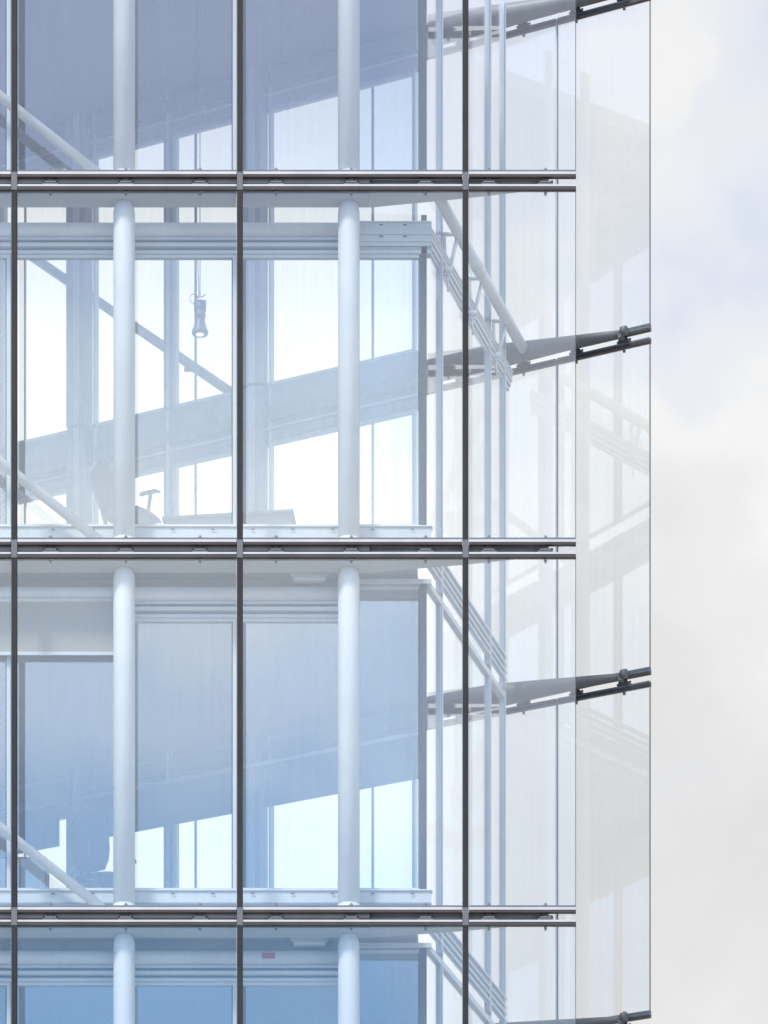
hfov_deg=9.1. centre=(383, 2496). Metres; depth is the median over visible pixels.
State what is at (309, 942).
ceiling lamp
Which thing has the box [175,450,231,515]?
window
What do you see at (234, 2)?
window
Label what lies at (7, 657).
window
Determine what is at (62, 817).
window
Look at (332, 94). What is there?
window
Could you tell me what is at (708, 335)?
sky
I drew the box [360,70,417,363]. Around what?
window
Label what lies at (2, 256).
window
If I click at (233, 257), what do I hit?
window
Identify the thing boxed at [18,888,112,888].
window
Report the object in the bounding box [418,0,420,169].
window
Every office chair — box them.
[69,804,136,887]
[92,458,161,523]
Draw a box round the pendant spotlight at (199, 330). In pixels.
[190,0,207,337]
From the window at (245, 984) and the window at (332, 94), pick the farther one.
the window at (332, 94)
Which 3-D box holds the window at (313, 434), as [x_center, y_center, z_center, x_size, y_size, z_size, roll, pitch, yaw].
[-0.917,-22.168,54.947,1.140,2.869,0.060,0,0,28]
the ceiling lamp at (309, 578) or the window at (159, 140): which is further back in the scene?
the window at (159, 140)
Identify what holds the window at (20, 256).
in the office building
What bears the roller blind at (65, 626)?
attached to the office building
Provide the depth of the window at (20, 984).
50.52 m
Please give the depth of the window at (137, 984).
50.52 m
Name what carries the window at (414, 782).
in the office building
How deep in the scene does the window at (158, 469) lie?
55.88 m
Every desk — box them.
[0,857,48,887]
[161,509,295,523]
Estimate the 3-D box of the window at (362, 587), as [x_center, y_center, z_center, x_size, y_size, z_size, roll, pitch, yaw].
[0.014,-18.514,50.550,0.752,3.219,0.060,0,0,0]
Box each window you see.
[0,254,9,524]
[0,656,9,888]
[0,982,9,1023]
[4,162,65,447]
[4,488,65,523]
[6,0,9,169]
[18,254,112,524]
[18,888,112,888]
[18,982,112,986]
[60,814,65,819]
[92,136,163,426]
[135,254,236,524]
[135,466,163,477]
[135,618,236,888]
[135,982,236,1023]
[175,118,231,407]
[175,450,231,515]
[175,824,177,887]
[232,0,236,169]
[243,254,337,524]
[243,618,337,888]
[243,982,337,986]
[267,90,337,385]
[267,426,337,447]
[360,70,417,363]
[360,254,420,524]
[360,408,417,523]
[360,585,420,888]
[360,949,420,1023]
[412,779,417,887]
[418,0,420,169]
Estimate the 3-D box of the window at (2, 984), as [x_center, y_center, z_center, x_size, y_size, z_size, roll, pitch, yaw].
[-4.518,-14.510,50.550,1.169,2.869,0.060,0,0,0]
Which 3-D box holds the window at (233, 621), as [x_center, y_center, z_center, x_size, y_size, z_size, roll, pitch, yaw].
[-2.143,-18.339,50.550,1.179,2.869,0.060,0,0,0]
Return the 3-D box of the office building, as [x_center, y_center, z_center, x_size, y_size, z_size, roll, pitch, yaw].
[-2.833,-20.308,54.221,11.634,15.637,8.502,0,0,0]
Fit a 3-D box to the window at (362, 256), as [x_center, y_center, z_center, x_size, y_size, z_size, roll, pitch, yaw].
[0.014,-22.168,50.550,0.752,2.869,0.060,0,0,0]
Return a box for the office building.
[0,0,650,1023]
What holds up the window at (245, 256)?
in the office building
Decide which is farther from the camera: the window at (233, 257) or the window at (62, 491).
the window at (62, 491)
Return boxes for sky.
[8,0,767,1023]
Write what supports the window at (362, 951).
in the office building
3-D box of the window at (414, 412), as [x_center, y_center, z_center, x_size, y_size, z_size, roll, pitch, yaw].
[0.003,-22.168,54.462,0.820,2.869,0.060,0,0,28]
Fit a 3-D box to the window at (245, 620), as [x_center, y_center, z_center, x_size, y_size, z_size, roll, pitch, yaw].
[-0.958,-18.339,50.550,1.159,2.869,0.060,0,0,0]
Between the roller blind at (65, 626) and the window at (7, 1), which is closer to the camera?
the roller blind at (65, 626)
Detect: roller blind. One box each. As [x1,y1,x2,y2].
[0,598,112,655]
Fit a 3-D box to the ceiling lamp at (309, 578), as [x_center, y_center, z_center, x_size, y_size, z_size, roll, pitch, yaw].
[-0.783,-20.183,50.505,0.400,0.074,0.110,0,0,0]
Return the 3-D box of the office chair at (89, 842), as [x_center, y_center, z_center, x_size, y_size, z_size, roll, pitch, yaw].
[-3.028,-17.467,51.526,0.640,1.184,0.713,0,0,22]
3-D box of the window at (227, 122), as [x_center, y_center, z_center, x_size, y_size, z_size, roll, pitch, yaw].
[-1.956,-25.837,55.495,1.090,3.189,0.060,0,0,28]
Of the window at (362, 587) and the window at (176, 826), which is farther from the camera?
the window at (176, 826)
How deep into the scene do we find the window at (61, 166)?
56.81 m
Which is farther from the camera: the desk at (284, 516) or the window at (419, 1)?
the desk at (284, 516)
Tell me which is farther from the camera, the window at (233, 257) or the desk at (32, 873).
the desk at (32, 873)
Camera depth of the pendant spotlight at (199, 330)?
52.37 m
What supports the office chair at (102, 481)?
on the office building
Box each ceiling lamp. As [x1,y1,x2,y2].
[290,573,328,583]
[290,938,328,946]

